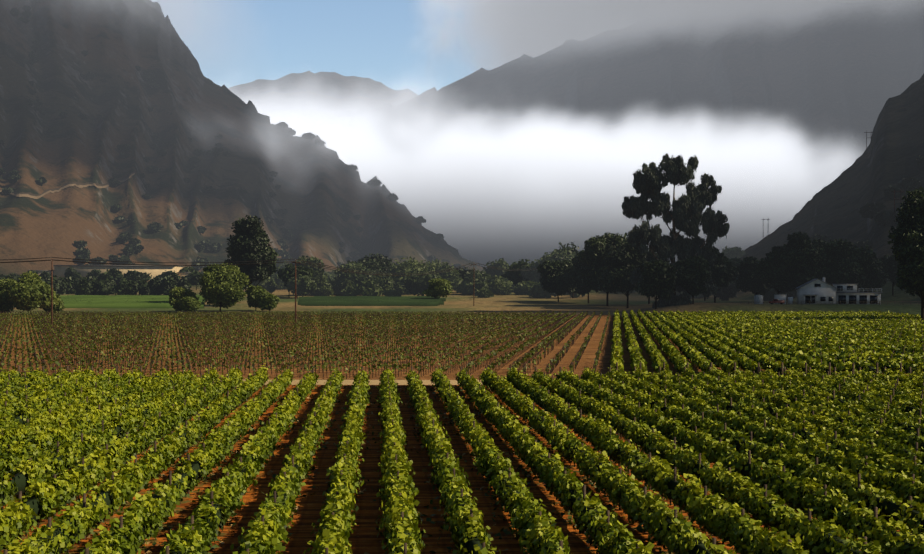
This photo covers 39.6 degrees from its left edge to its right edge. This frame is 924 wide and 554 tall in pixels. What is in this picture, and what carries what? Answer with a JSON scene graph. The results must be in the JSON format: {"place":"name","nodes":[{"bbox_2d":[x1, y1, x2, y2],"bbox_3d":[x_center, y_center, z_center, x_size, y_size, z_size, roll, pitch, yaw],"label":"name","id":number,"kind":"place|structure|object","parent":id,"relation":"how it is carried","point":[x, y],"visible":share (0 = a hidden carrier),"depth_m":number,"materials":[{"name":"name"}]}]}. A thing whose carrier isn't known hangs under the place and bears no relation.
{"place":"outdoors","nodes":[
{"label":"outdoors","id":0,"kind":"place"},
{"bbox_2d":[0,171,134,198],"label":"dirt road","id":1,"kind":"structure","parent":0,"point":[47,192],"depth_m":1083.76,"materials":[{"name":"beige soil"}]},
{"bbox_2d":[60,295,205,307],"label":"grass field","id":2,"kind":"structure","parent":0,"point":[115,301],"depth_m":529.10,"materials":[{"name":"green plant"}]},
{"bbox_2d":[0,257,537,275],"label":"power line wires","id":3,"kind":"object","parent":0,"point":[258,263],"visible":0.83,"depth_m":315.31,"materials":[{"name":"black metal"}]},
{"bbox_2d":[244,380,481,384],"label":"dirt track","id":4,"kind":"structure","parent":0,"point":[374,382],"depth_m":133.62,"materials":[{"name":"brown soil"}]},
{"bbox_2d":[298,296,445,305],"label":"vineyard field","id":5,"kind":"structure","parent":0,"point":[366,301],"depth_m":531.02,"materials":[{"name":"green plant"}]},
{"bbox_2d":[0,315,908,379],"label":"vineyard soil","id":6,"kind":"structure","parent":0,"point":[589,356],"depth_m":185.57,"materials":[{"name":"brown soil"}]},
{"bbox_2d":[0,310,582,378],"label":"young vine stakes","id":7,"kind":"object","parent":6,"relation":"on","point":[90,351],"visible":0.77,"depth_m":230.02,"materials":[{"name":"brown wood"}]},
{"bbox_2d":[0,310,583,373],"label":"young vine leaves","id":8,"kind":"object","parent":7,"relation":"attached to","point":[314,320],"visible":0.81,"depth_m":225.05,"materials":[{"name":"green plant"}]},
{"bbox_2d":[523,311,609,375],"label":"vine stakes","id":9,"kind":"object","parent":6,"relation":"on","point":[563,355],"visible":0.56,"depth_m":197.15,"materials":[{"name":"brown wood"}]},
{"bbox_2d":[522,312,609,371],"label":"sparse vine leaves","id":10,"kind":"object","parent":9,"relation":"attached to","point":[581,349],"visible":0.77,"depth_m":193.12,"materials":[{"name":"green plant"}]},
{"bbox_2d":[608,309,923,374],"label":"vine rows","id":11,"kind":"object","parent":6,"relation":"on","point":[680,338],"depth_m":200.54,"materials":[{"name":"green plant"}]},
{"bbox_2d":[616,310,923,374],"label":"vine row posts","id":12,"kind":"object","parent":6,"relation":"on","point":[793,339],"visible":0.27,"depth_m":201.41,"materials":[{"name":"brown wood"}]},
{"bbox_2d":[1,385,918,553],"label":"vineyard soil","id":13,"kind":"structure","parent":0,"point":[363,538],"depth_m":62.18,"materials":[{"name":"brown soil"}]},
{"bbox_2d":[17,384,893,553],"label":"furrow weeds","id":14,"kind":"object","parent":13,"relation":"on","point":[505,531],"visible":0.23,"depth_m":69.45,"materials":[{"name":"green plant"}]},
{"bbox_2d":[0,363,923,553],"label":"vine rows","id":15,"kind":"object","parent":13,"relation":"on","point":[336,530],"depth_m":65.52,"materials":[{"name":"green plant"}]},
{"bbox_2d":[1,366,923,553],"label":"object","id":16,"kind":"object","parent":13,"relation":"on","point":[471,510],"visible":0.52,"depth_m":72.33,"materials":[{"name":"brown wood"}]},
{"bbox_2d":[0,0,923,315],"bbox_3d":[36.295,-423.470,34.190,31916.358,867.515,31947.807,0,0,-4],"label":"terrain","id":17,"kind":"structure","parent":0,"point":[854,78],"depth_m":1502.98,"materials":[{"name":"brown soil"}]},
{"bbox_2d":[36,266,188,281],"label":"warehouse walls","id":18,"kind":"structure","parent":17,"relation":"on","point":[154,271],"depth_m":774.16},
{"bbox_2d":[28,265,190,272],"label":"warehouse roof","id":19,"kind":"structure","parent":18,"relation":"on","point":[104,265],"depth_m":773.68,"materials":[{"name":"grey metal"}]},
{"bbox_2d":[0,263,452,313],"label":"bushes","id":20,"kind":"object","parent":17,"relation":"on","point":[219,283],"depth_m":466.77,"materials":[{"name":"green plant"}]},
{"bbox_2d":[51,259,476,326],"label":"utility poles","id":21,"kind":"object","parent":17,"relation":"on","point":[291,262],"visible":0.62,"depth_m":301.32,"materials":[{"name":"brown wood"}]},
{"bbox_2d":[0,242,746,298],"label":"valley trees","id":22,"kind":"object","parent":17,"relation":"on","point":[322,282],"depth_m":639.83,"materials":[{"name":"green plant"}]},
{"bbox_2d":[0,186,923,319],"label":"trees","id":23,"kind":"object","parent":17,"relation":"on","point":[607,262],"depth_m":493.14,"materials":[{"name":"green plant"}]},
{"bbox_2d":[0,5,923,300],"bbox_3d":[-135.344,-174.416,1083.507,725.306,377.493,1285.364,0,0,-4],"label":"hill oaks","id":24,"kind":"object","parent":17,"relation":"on","point":[722,293],"depth_m":1213.66,"materials":[{"name":"green plant"}]},
{"bbox_2d":[621,153,729,307],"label":"eucalyptus tree","id":25,"kind":"object","parent":17,"relation":"on","point":[694,202],"depth_m":466.53,"materials":[{"name":"green plant"}]},
{"bbox_2d":[754,295,762,303],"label":"water tank","id":26,"kind":"object","parent":17,"relation":"on","point":[758,299],"visible":0.83,"depth_m":460.49,"materials":[{"name":"grey metal"}]},
{"bbox_2d":[769,299,784,302],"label":"pickup truck","id":27,"kind":"object","parent":17,"relation":"on","point":[779,301],"depth_m":452.07,"materials":[{"name":"red metal"}]},
{"bbox_2d":[774,277,881,303],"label":"house walls","id":28,"kind":"structure","parent":17,"relation":"on","point":[827,291],"depth_m":455.71,"materials":[{"name":"white paint"}]},
{"bbox_2d":[773,278,881,294],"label":"house roof","id":29,"kind":"structure","parent":28,"relation":"on","point":[802,285],"depth_m":455.63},
{"bbox_2d":[805,284,877,303],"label":"house windows","id":30,"kind":"structure","parent":28,"relation":"in","point":[841,298],"depth_m":455.15,"materials":[{"name":"black glass"}]},
{"bbox_2d":[761,131,900,238],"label":"utility pylons","id":31,"kind":"object","parent":17,"relation":"on","point":[866,132],"visible":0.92,"depth_m":813.04,"materials":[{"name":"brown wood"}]},
{"bbox_2d":[748,301,920,304],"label":"farm fence","id":32,"kind":"object","parent":17,"relation":"on","point":[864,301],"visible":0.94,"depth_m":443.04,"materials":[{"name":"brown wood"}]},
{"bbox_2d":[9,0,923,266],"label":"sky","id":33,"kind":"structure","parent":0,"point":[419,46],"materials":[{"name":"white"}]}
]}

